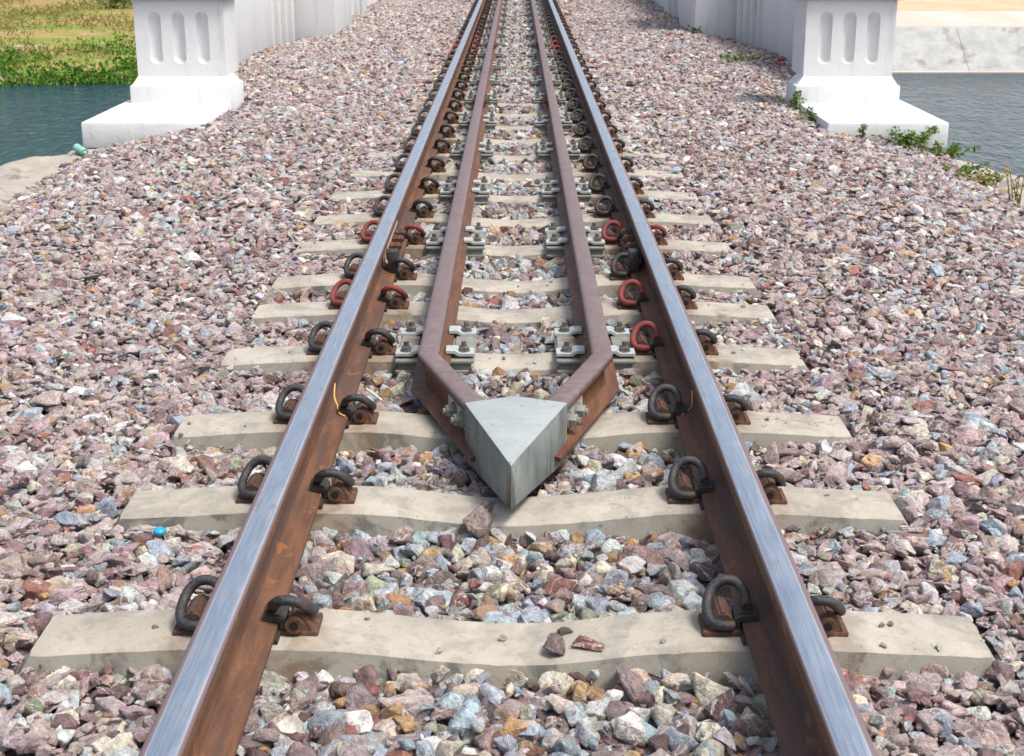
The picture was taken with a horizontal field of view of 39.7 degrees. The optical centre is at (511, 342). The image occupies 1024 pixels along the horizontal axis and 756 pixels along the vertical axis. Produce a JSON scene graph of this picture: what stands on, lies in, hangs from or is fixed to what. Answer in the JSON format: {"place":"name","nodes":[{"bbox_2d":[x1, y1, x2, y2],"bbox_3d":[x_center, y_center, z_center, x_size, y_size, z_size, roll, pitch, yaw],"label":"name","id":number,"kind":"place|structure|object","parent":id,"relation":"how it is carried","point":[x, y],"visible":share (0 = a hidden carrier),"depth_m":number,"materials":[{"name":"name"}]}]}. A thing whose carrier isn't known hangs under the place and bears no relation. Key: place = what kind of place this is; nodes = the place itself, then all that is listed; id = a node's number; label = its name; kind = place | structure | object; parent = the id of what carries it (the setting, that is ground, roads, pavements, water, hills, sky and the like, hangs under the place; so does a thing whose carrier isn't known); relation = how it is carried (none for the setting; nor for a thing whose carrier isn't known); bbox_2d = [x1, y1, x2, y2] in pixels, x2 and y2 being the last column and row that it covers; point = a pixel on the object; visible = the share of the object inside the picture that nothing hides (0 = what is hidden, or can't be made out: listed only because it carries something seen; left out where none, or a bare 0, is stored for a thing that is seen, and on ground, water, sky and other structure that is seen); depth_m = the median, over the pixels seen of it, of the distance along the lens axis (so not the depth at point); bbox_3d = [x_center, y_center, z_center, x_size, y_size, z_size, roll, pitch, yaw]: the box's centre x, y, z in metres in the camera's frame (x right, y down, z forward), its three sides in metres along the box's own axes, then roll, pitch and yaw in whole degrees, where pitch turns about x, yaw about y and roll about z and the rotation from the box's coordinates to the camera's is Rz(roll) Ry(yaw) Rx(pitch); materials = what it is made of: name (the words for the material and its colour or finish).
{"place":"outdoors","nodes":[
{"label":"outdoors","id":0,"kind":"place"},
{"bbox_2d":[0,0,136,83],"bbox_3d":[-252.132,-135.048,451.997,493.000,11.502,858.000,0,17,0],"label":"bank","id":1,"kind":"structure","parent":0,"point":[59,33],"depth_m":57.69,"materials":[{"name":"green plant"}]},
{"bbox_2d":[0,31,137,86],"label":"waterside plants","id":2,"kind":"object","parent":1,"relation":"on","point":[48,78],"visible":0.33,"depth_m":46.73,"materials":[{"name":"green plant"}]},
{"bbox_2d":[0,0,1023,755],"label":"ballast bed","id":3,"kind":"object","parent":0,"point":[144,274],"visible":0.74,"depth_m":4.48,"materials":[{"name":"gravel"}]},
{"bbox_2d":[463,506,492,538],"bbox_3d":[-0.075,0.435,3.437,0.084,0.067,0.071,-3,30,-29],"label":"loose stone","id":4,"kind":"object","parent":3,"relation":"on","point":[477,521],"visible":0.99,"depth_m":3.41,"materials":[{"name":"pink stone"}]},
{"bbox_2d":[18,595,994,687],"bbox_3d":[-0.003,0.647,2.908,2.040,0.245,0.250,0,17,0],"label":"concrete sleeper","id":5,"kind":"object","parent":3,"relation":"on","point":[334,643],"visible":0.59,"depth_m":2.83,"materials":[{"name":"beige concrete"}]},
{"bbox_2d":[175,574,217,630],"bbox_3d":[-0.625,0.527,2.872,0.112,0.081,0.109,0,17,-1],"label":"rail clip","id":6,"kind":"object","parent":5,"relation":"attached to","point":[191,586],"visible":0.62,"depth_m":2.88,"materials":[{"name":"black metal"}]},
{"bbox_2d":[261,595,318,628],"bbox_3d":[-0.448,0.528,2.869,0.112,0.081,0.109,0,17,0],"label":"rail clip","id":7,"kind":"object","parent":5,"relation":"attached to","point":[277,609],"visible":0.98,"depth_m":2.84,"materials":[{"name":"black metal"}]},
{"bbox_2d":[543,633,564,655],"bbox_3d":[0.090,0.602,2.841,0.045,0.041,0.056,13,21,37],"label":"loose stone","id":8,"kind":"object","parent":5,"relation":"on","point":[554,643],"visible":1,"depth_m":2.83,"materials":[{"name":"pink stone"}]},
{"bbox_2d":[572,634,604,651],"bbox_3d":[0.155,0.605,2.847,0.069,0.020,0.031,10,19,30],"label":"loose stone","id":9,"kind":"object","parent":5,"relation":"on","point":[583,641],"visible":1,"depth_m":2.84,"materials":[{"name":"stone"}]},
{"bbox_2d":[701,574,758,630],"bbox_3d":[0.441,0.527,2.872,0.112,0.081,0.109,1,17,3],"label":"rail clip","id":10,"kind":"object","parent":5,"relation":"attached to","point":[744,610],"visible":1,"depth_m":2.87,"materials":[{"name":"black metal"}]},
{"bbox_2d":[810,595,845,615],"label":"rail clip","id":11,"kind":"object","parent":5,"relation":"attached to","point":[837,606],"visible":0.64,"depth_m":2.81,"materials":[{"name":"black metal"}]},
{"bbox_2d":[169,398,851,456],"bbox_3d":[0.000,0.290,4.094,2.040,0.245,0.250,0,17,0],"label":"concrete sleeper","id":12,"kind":"object","parent":3,"relation":"on","point":[366,428],"visible":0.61,"depth_m":4.01,"materials":[{"name":"beige concrete"}]},
{"bbox_2d":[275,384,304,419],"bbox_3d":[-0.622,0.170,4.059,0.112,0.081,0.109,-1,17,-3],"label":"rail clip","id":13,"kind":"object","parent":12,"relation":"attached to","point":[285,392],"visible":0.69,"depth_m":4.07,"materials":[{"name":"black metal"}]},
{"bbox_2d":[337,394,376,419],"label":"rail clip","id":14,"kind":"object","parent":12,"relation":"attached to","point":[345,407],"visible":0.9,"depth_m":4.02,"materials":[{"name":"black metal"}]},
{"bbox_2d":[647,384,687,419],"bbox_3d":[0.445,0.171,4.058,0.112,0.081,0.109,1,17,3],"label":"rail clip","id":15,"kind":"object","parent":12,"relation":"attached to","point":[678,406],"visible":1,"depth_m":4.06,"materials":[{"name":"black metal"}]},
{"bbox_2d":[724,394,749,411],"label":"rail clip","id":16,"kind":"object","parent":12,"relation":"attached to","point":[742,402],"visible":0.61,"depth_m":4.00,"materials":[{"name":"black metal"}]},
{"bbox_2d":[419,84,602,95],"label":"concrete sleeper","id":17,"kind":"object","parent":3,"relation":"on","point":[464,89],"visible":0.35,"depth_m":11.71,"materials":[{"name":"beige concrete"}]},
{"bbox_2d":[293,230,729,261],"bbox_3d":[0.007,-0.373,6.302,2.040,0.245,0.250,0,17,0],"label":"concrete sleeper","id":18,"kind":"object","parent":3,"relation":"on","point":[415,248],"visible":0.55,"depth_m":6.23,"materials":[{"name":"beige concrete"}]},
{"bbox_2d":[426,222,485,257],"bbox_3d":[-0.246,-0.464,6.322,0.256,0.096,0.344,0,17,0],"label":"rail fastener","id":19,"kind":"object","parent":18,"relation":"on","point":[476,239],"visible":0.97,"depth_m":6.19,"materials":[{"name":"metal"}]},
{"bbox_2d":[545,222,604,257],"bbox_3d":[0.278,-0.464,6.321,0.256,0.096,0.344,0,17,0],"label":"rail fastener","id":20,"kind":"object","parent":18,"relation":"on","point":[555,240],"visible":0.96,"depth_m":6.19,"materials":[{"name":"metal"}]},
{"bbox_2d":[601,220,622,241],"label":"rail clip","id":21,"kind":"object","parent":18,"relation":"attached to","point":[606,225],"visible":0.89,"depth_m":6.27,"materials":[{"name":"red metal"}]},
{"bbox_2d":[411,68,611,78],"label":"concrete sleeper","id":22,"kind":"object","parent":3,"relation":"on","point":[468,71],"visible":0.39,"depth_m":12.93,"materials":[{"name":"beige concrete"}]},
{"bbox_2d":[114,472,910,545],"bbox_3d":[-0.001,0.454,3.549,2.040,0.245,0.250,0,17,0],"label":"concrete sleeper","id":23,"kind":"object","parent":3,"relation":"on","point":[638,514],"visible":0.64,"depth_m":3.47,"materials":[{"name":"beige concrete"}]},
{"bbox_2d":[238,455,271,498],"bbox_3d":[-0.623,0.334,3.514,0.112,0.081,0.109,1,17,3],"label":"rail clip","id":24,"kind":"object","parent":23,"relation":"attached to","point":[251,465],"visible":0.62,"depth_m":3.53,"materials":[{"name":"black metal"}]},
{"bbox_2d":[138,223,401,755],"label":"running rail","id":25,"kind":"object","parent":23,"relation":"on","point":[206,704],"visible":0.97,"depth_m":2.97,"materials":[{"name":"metal"}]},
{"bbox_2d":[383,220,405,270],"bbox_3d":[-0.512,-0.408,5.887,0.120,0.094,0.560,0,17,0],"label":"fishplate","id":26,"kind":"object","parent":25,"relation":"attached to","point":[393,248],"visible":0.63,"depth_m":5.74,"materials":[{"name":"orange metal"}]},
{"bbox_2d":[308,469,354,497],"bbox_3d":[-0.446,0.334,3.514,0.112,0.081,0.109,-1,17,-2],"label":"rail clip","id":27,"kind":"object","parent":23,"relation":"attached to","point":[319,482],"visible":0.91,"depth_m":3.48,"materials":[{"name":"black metal"}]},
{"bbox_2d":[668,456,714,499],"bbox_3d":[0.443,0.335,3.511,0.112,0.081,0.109,1,17,2],"label":"rail clip","id":28,"kind":"object","parent":23,"relation":"attached to","point":[703,483],"visible":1,"depth_m":3.51,"materials":[{"name":"black metal"}]},
{"bbox_2d":[625,223,877,755],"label":"running rail","id":29,"kind":"object","parent":23,"relation":"on","point":[813,709],"visible":0.97,"depth_m":2.95,"materials":[{"name":"metal"}]},
{"bbox_2d":[621,222,643,270],"bbox_3d":[0.524,-0.407,5.884,0.120,0.094,0.560,0,17,0],"label":"fishplate","id":30,"kind":"object","parent":29,"relation":"attached to","point":[635,257],"visible":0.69,"depth_m":5.71,"materials":[{"name":"orange metal"}]},
{"bbox_2d":[756,469,785,486],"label":"rail clip","id":31,"kind":"object","parent":23,"relation":"attached to","point":[778,478],"visible":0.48,"depth_m":3.46,"materials":[{"name":"black metal"}]},
{"bbox_2d":[216,334,808,381],"bbox_3d":[0.002,0.099,4.731,2.040,0.245,0.250,0,17,0],"label":"concrete sleeper","id":32,"kind":"object","parent":3,"relation":"on","point":[382,357],"visible":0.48,"depth_m":4.66,"materials":[{"name":"beige concrete"}]},
{"bbox_2d":[308,321,332,350],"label":"rail clip","id":33,"kind":"object","parent":32,"relation":"attached to","point":[314,332],"visible":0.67,"depth_m":4.71,"materials":[{"name":"black metal"}]},
{"bbox_2d":[361,328,395,350],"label":"rail clip","id":34,"kind":"object","parent":32,"relation":"attached to","point":[368,340],"visible":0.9,"depth_m":4.66,"materials":[{"name":"black metal"}]},
{"bbox_2d":[395,321,476,373],"bbox_3d":[-0.251,0.008,4.752,0.256,0.096,0.344,0,17,0],"label":"rail fastener","id":35,"kind":"object","parent":32,"relation":"on","point":[462,349],"visible":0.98,"depth_m":4.63,"materials":[{"name":"metal"}]},
{"bbox_2d":[554,321,635,373],"bbox_3d":[0.273,0.008,4.750,0.256,0.096,0.344,0,17,0],"label":"rail fastener","id":36,"kind":"object","parent":32,"relation":"on","point":[568,349],"visible":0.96,"depth_m":4.63,"materials":[{"name":"metal"}]},
{"bbox_2d":[630,321,663,350],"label":"rail clip","id":37,"kind":"object","parent":32,"relation":"attached to","point":[657,340],"visible":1,"depth_m":4.69,"materials":[{"name":"red metal"}]},
{"bbox_2d":[250,291,776,330],"bbox_3d":[0.004,-0.065,5.277,2.040,0.245,0.250,0,17,0],"label":"concrete sleeper","id":38,"kind":"object","parent":3,"relation":"on","point":[400,308],"visible":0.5,"depth_m":5.21,"materials":[{"name":"beige concrete"}]},
{"bbox_2d":[330,279,351,305],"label":"rail clip","id":39,"kind":"object","parent":38,"relation":"attached to","point":[335,288],"visible":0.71,"depth_m":5.26,"materials":[{"name":"red metal"}]},
{"bbox_2d":[377,285,407,304],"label":"rail clip","id":40,"kind":"object","parent":38,"relation":"attached to","point":[384,296],"visible":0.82,"depth_m":5.21,"materials":[{"name":"red metal"}]},
{"bbox_2d":[618,279,648,305],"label":"rail clip","id":41,"kind":"object","parent":38,"relation":"attached to","point":[641,296],"visible":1,"depth_m":5.24,"materials":[{"name":"red metal"}]},
{"bbox_2d":[313,204,713,232],"bbox_3d":[0.009,-0.540,6.857,2.040,0.245,0.250,0,17,0],"label":"concrete sleeper","id":42,"kind":"object","parent":3,"relation":"on","point":[426,216],"visible":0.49,"depth_m":6.79,"materials":[{"name":"beige concrete"}]},
{"bbox_2d":[594,195,617,214],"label":"rail clip","id":43,"kind":"object","parent":42,"relation":"attached to","point":[612,208],"visible":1,"depth_m":6.82,"materials":[{"name":"black metal"}]},
{"bbox_2d":[396,93,630,106],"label":"concrete sleeper","id":44,"kind":"object","parent":3,"relation":"on","point":[461,99],"visible":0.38,"depth_m":11.09,"materials":[{"name":"beige concrete"}]},
{"bbox_2d":[466,91,498,106],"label":"rail fastener","id":45,"kind":"object","parent":44,"relation":"on","point":[494,98],"visible":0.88,"depth_m":11.05,"materials":[{"name":"metal"}]},
{"bbox_2d":[477,39,496,105],"bbox_3d":[-0.226,-2.519,12.950,0.107,0.121,4.748,0,17,0],"label":"guard rail","id":46,"kind":"object","parent":45,"relation":"on","point":[485,83],"visible":0.83,"depth_m":12.46,"materials":[{"name":"metal"}]},
{"bbox_2d":[533,91,565,105],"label":"rail fastener","id":47,"kind":"object","parent":44,"relation":"on","point":[537,98],"visible":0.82,"depth_m":11.05,"materials":[{"name":"metal"}]},
{"bbox_2d":[535,39,554,105],"bbox_3d":[0.298,-2.519,12.948,0.107,0.121,4.748,0,17,0],"label":"guard rail","id":48,"kind":"object","parent":47,"relation":"on","point":[546,83],"visible":0.83,"depth_m":12.46,"materials":[{"name":"metal"}]},
{"bbox_2d":[330,182,697,205],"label":"concrete sleeper","id":49,"kind":"object","parent":3,"relation":"on","point":[431,193],"visible":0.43,"depth_m":7.38,"materials":[{"name":"beige concrete"}]},
{"bbox_2d":[440,176,490,204],"bbox_3d":[-0.242,-0.807,7.462,0.256,0.096,0.344,0,17,0],"label":"rail fastener","id":50,"kind":"object","parent":49,"relation":"on","point":[482,190],"visible":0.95,"depth_m":7.33,"materials":[{"name":"metal"}]},
{"bbox_2d":[541,176,590,204],"bbox_3d":[0.282,-0.806,7.460,0.256,0.096,0.344,0,17,0],"label":"rail fastener","id":51,"kind":"object","parent":49,"relation":"on","point":[549,190],"visible":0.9,"depth_m":7.33,"materials":[{"name":"metal"}]},
{"bbox_2d":[588,173,609,190],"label":"rail clip","id":52,"kind":"object","parent":49,"relation":"attached to","point":[605,184],"visible":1,"depth_m":7.41,"materials":[{"name":"black metal"}]},
{"bbox_2d":[442,394,588,509],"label":"nose block","id":53,"kind":"structure","parent":3,"relation":"on","point":[515,444],"depth_m":3.66,"materials":[{"name":"concrete"}]},
{"bbox_2d":[271,263,759,298],"bbox_3d":[0.005,-0.190,5.694,2.040,0.245,0.250,0,17,0],"label":"concrete sleeper","id":54,"kind":"object","parent":3,"relation":"on","point":[408,280],"visible":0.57,"depth_m":5.62,"materials":[{"name":"beige concrete"}]},
{"bbox_2d":[343,252,363,276],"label":"rail clip","id":55,"kind":"object","parent":54,"relation":"attached to","point":[350,258],"visible":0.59,"depth_m":5.67,"materials":[{"name":"black metal"}]},
{"bbox_2d":[387,257,415,276],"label":"rail clip","id":56,"kind":"object","parent":54,"relation":"attached to","point":[407,262],"visible":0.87,"depth_m":5.62,"materials":[{"name":"black metal"}]},
{"bbox_2d":[610,252,638,276],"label":"rail clip","id":57,"kind":"object","parent":54,"relation":"attached to","point":[617,257],"visible":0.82,"depth_m":5.66,"materials":[{"name":"black metal"}]},
{"bbox_2d":[369,128,661,145],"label":"concrete sleeper","id":58,"kind":"object","parent":3,"relation":"on","point":[450,137],"visible":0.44,"depth_m":9.26,"materials":[{"name":"beige concrete"}]},
{"bbox_2d":[361,143,670,163],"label":"concrete sleeper","id":59,"kind":"object","parent":3,"relation":"on","point":[444,152],"visible":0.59,"depth_m":8.64,"materials":[{"name":"beige concrete"}]},
{"bbox_2d":[451,139,493,161],"bbox_3d":[-0.239,-1.187,8.726,0.256,0.096,0.344,0,17,0],"label":"rail fastener","id":60,"kind":"object","parent":59,"relation":"on","point":[486,149],"visible":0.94,"depth_m":8.60,"materials":[{"name":"metal"}]},
{"bbox_2d":[537,139,579,161],"bbox_3d":[0.285,-1.186,8.724,0.256,0.096,0.344,0,17,0],"label":"rail fastener","id":61,"kind":"object","parent":59,"relation":"on","point":[543,151],"visible":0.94,"depth_m":8.59,"materials":[{"name":"metal"}]},
{"bbox_2d":[349,161,683,184],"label":"concrete sleeper","id":62,"kind":"object","parent":3,"relation":"on","point":[440,172],"visible":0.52,"depth_m":8.00,"materials":[{"name":"beige concrete"}]},
{"bbox_2d":[416,76,616,87],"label":"concrete sleeper","id":63,"kind":"object","parent":3,"relation":"on","point":[466,80],"visible":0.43,"depth_m":12.31,"materials":[{"name":"beige concrete"}]},
{"bbox_2d":[471,73,500,86],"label":"rail fastener","id":64,"kind":"object","parent":63,"relation":"on","point":[495,80],"visible":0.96,"depth_m":12.27,"materials":[{"name":"metal"}]},
{"bbox_2d":[531,73,560,87],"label":"rail fastener","id":65,"kind":"object","parent":63,"relation":"on","point":[536,80],"visible":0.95,"depth_m":12.27,"materials":[{"name":"metal"}]},
{"bbox_2d":[386,115,649,131],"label":"concrete sleeper","id":66,"kind":"object","parent":3,"relation":"on","point":[454,122],"visible":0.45,"depth_m":9.87,"materials":[{"name":"beige concrete"}]},
{"bbox_2d":[378,0,487,256],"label":"running rail","id":67,"kind":"object","parent":66,"relation":"on","point":[407,192],"visible":0.82,"depth_m":8.17,"materials":[{"name":"metal"}]},
{"bbox_2d":[459,112,496,130],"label":"rail fastener","id":68,"kind":"object","parent":66,"relation":"on","point":[490,121],"visible":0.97,"depth_m":9.82,"materials":[{"name":"metal"}]},
{"bbox_2d":[411,91,487,461],"bbox_3d":[-0.167,-0.789,7.192,0.259,0.121,7.268,0,17,0],"label":"guard rail","id":69,"kind":"object","parent":68,"relation":"on","point":[437,379],"visible":0.86,"depth_m":4.88,"materials":[{"name":"metal"}]},
{"bbox_2d":[535,112,571,130],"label":"rail fastener","id":70,"kind":"object","parent":66,"relation":"on","point":[541,121],"visible":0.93,"depth_m":9.82,"materials":[{"name":"metal"}]},
{"bbox_2d":[544,91,619,461],"bbox_3d":[0.206,-0.789,7.191,0.257,0.121,7.268,0,17,0],"label":"guard rail","id":71,"kind":"object","parent":70,"relation":"on","point":[593,379],"visible":0.88,"depth_m":4.88,"materials":[{"name":"metal"}]},
{"bbox_2d":[544,0,648,251],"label":"running rail","id":72,"kind":"object","parent":66,"relation":"on","point":[620,192],"visible":0.84,"depth_m":8.20,"materials":[{"name":"metal"}]},
{"bbox_2d":[404,104,632,118],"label":"concrete sleeper","id":73,"kind":"object","parent":3,"relation":"on","point":[458,110],"visible":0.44,"depth_m":10.48,"materials":[{"name":"beige concrete"}]},
{"bbox_2d":[464,23,580,29],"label":"concrete sleeper","id":74,"kind":"object","parent":3,"relation":"on","point":[507,29],"visible":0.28,"depth_m":18.45,"materials":[{"name":"beige concrete"}]},
{"bbox_2d":[486,22,505,28],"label":"rail fastener","id":75,"kind":"object","parent":74,"relation":"on","point":[502,25],"visible":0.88,"depth_m":18.39,"materials":[{"name":"metal"}]},
{"bbox_2d":[489,0,503,48],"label":"guard rail","id":76,"kind":"object","parent":75,"relation":"on","point":[495,28],"visible":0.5,"depth_m":18.11,"materials":[{"name":"metal"}]},
{"bbox_2d":[526,22,545,28],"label":"rail fastener","id":77,"kind":"object","parent":74,"relation":"on","point":[542,25],"visible":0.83,"depth_m":18.39,"materials":[{"name":"metal"}]},
{"bbox_2d":[528,0,542,48],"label":"guard rail","id":78,"kind":"object","parent":77,"relation":"on","point":[536,28],"visible":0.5,"depth_m":18.05,"materials":[{"name":"metal"}]},
{"bbox_2d":[719,52,764,61],"bbox_3d":[2.306,-2.866,14.237,0.426,0.100,0.294,-8,18,-23],"label":"weed","id":79,"kind":"object","parent":3,"relation":"on","point":[729,57],"visible":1,"depth_m":14.26,"materials":[{"name":"green plant"}]},
{"bbox_2d":[773,90,807,109],"bbox_3d":[2.088,-1.817,10.649,0.260,0.152,0.138,0,17,0],"label":"weed","id":80,"kind":"object","parent":3,"relation":"on","point":[794,101],"visible":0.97,"depth_m":10.64,"materials":[{"name":"green plant"}]},
{"bbox_2d":[871,125,939,150],"bbox_3d":[2.679,-1.385,9.594,0.467,0.164,0.306,0,17,0],"label":"weed","id":81,"kind":"object","parent":3,"relation":"on","point":[917,139],"visible":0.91,"depth_m":9.58,"materials":[{"name":"green plant"}]},
{"bbox_2d":[929,161,988,175],"bbox_3d":[2.683,-1.074,8.720,0.483,0.092,0.260,8,18,24],"label":"weed","id":82,"kind":"object","parent":3,"relation":"on","point":[972,168],"visible":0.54,"depth_m":8.66,"materials":[{"name":"green plant"}]},
{"bbox_2d":[957,168,1009,185],"bbox_3d":[2.784,-0.980,8.440,0.280,0.107,0.231,12,21,36],"label":"weed","id":83,"kind":"object","parent":3,"relation":"on","point":[982,178],"visible":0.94,"depth_m":8.42,"materials":[{"name":"green plant"}]},
{"bbox_2d":[1002,165,1023,203],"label":"weed","id":84,"kind":"object","parent":3,"relation":"on","point":[1017,186],"visible":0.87,"depth_m":7.83,"materials":[{"name":"plant"}]},
{"bbox_2d":[0,74,1023,176],"bbox_3d":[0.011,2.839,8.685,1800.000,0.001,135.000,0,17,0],"label":"river","id":85,"kind":"structure","parent":0,"point":[985,112],"depth_m":39.61,"materials":[{"name":"blue liquid"}]},
{"bbox_2d":[892,11,1023,73],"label":"embankment wall","id":86,"kind":"structure","parent":85,"relation":"in","point":[959,42],"depth_m":50.34,"materials":[{"name":"concrete"}]},
{"bbox_2d":[897,0,1023,10],"bbox_3d":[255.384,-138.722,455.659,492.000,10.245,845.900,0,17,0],"label":"bank","id":87,"kind":"structure","parent":0,"point":[960,5],"depth_m":55.33,"materials":[{"name":"beige concrete"}]},
{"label":"bridge deck","id":88,"kind":"structure","parent":0,"visible":0},
{"bbox_2d":[351,0,376,14],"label":"parapet wall","id":89,"kind":"structure","parent":88,"relation":"on","point":[358,6],"depth_m":21.39,"materials":[{"name":"concrete"}]},
{"bbox_2d":[652,0,679,16],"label":"parapet wall","id":90,"kind":"structure","parent":88,"relation":"on","point":[672,7],"depth_m":21.42,"materials":[{"name":"concrete"}]},
{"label":"embankment","id":91,"kind":"structure","parent":0,"visible":0},
{"bbox_2d":[0,154,80,204],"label":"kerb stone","id":92,"kind":"object","parent":91,"relation":"on","point":[18,175],"visible":0.27,"depth_m":8.92,"materials":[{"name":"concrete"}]},
{"bbox_2d":[81,0,243,148],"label":"bridge pillar","id":93,"kind":"structure","parent":91,"relation":"on","point":[187,59],"depth_m":10.64,"materials":[{"name":"concrete"}]},
{"bbox_2d":[234,0,270,63],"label":"wing wall","id":94,"kind":"structure","parent":91,"relation":"on","point":[252,18],"depth_m":15.75,"materials":[{"name":"white concrete"}]},
{"bbox_2d":[269,0,295,46],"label":"pilaster","id":95,"kind":"object","parent":91,"relation":"on","point":[282,22],"depth_m":17.19,"materials":[{"name":"white concrete"}]},
{"bbox_2d":[294,0,351,38],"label":"bridge pier","id":96,"kind":"structure","parent":91,"relation":"on","point":[313,18],"depth_m":17.64,"materials":[{"name":"white concrete"}]},
{"bbox_2d":[679,0,736,39],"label":"bridge pier","id":97,"kind":"structure","parent":91,"relation":"on","point":[715,17],"depth_m":17.62,"materials":[{"name":"white concrete"}]},
{"bbox_2d":[735,0,761,47],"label":"pilaster","id":98,"kind":"object","parent":91,"relation":"on","point":[748,21],"depth_m":17.18,"materials":[{"name":"white concrete"}]},
{"bbox_2d":[760,0,795,61],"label":"wing wall","id":99,"kind":"structure","parent":91,"relation":"on","point":[777,26],"depth_m":15.78,"materials":[{"name":"white concrete"}]},
{"bbox_2d":[786,0,948,150],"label":"bridge pillar","id":100,"kind":"structure","parent":91,"relation":"on","point":[842,80],"depth_m":10.63,"materials":[{"name":"concrete"}]},
{"bbox_2d":[951,159,1023,207],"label":"kerb stone","id":101,"kind":"object","parent":91,"relation":"on","point":[1004,184],"visible":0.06,"depth_m":8.66,"materials":[{"name":"concrete"}]},
{"bbox_2d":[902,140,980,158],"bbox_3d":[2.831,-1.282,9.454,0.534,0.123,0.221,0,17,0],"label":"weed","id":102,"kind":"object","parent":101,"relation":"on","point":[954,150],"visible":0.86,"depth_m":9.44,"materials":[{"name":"green plant"}]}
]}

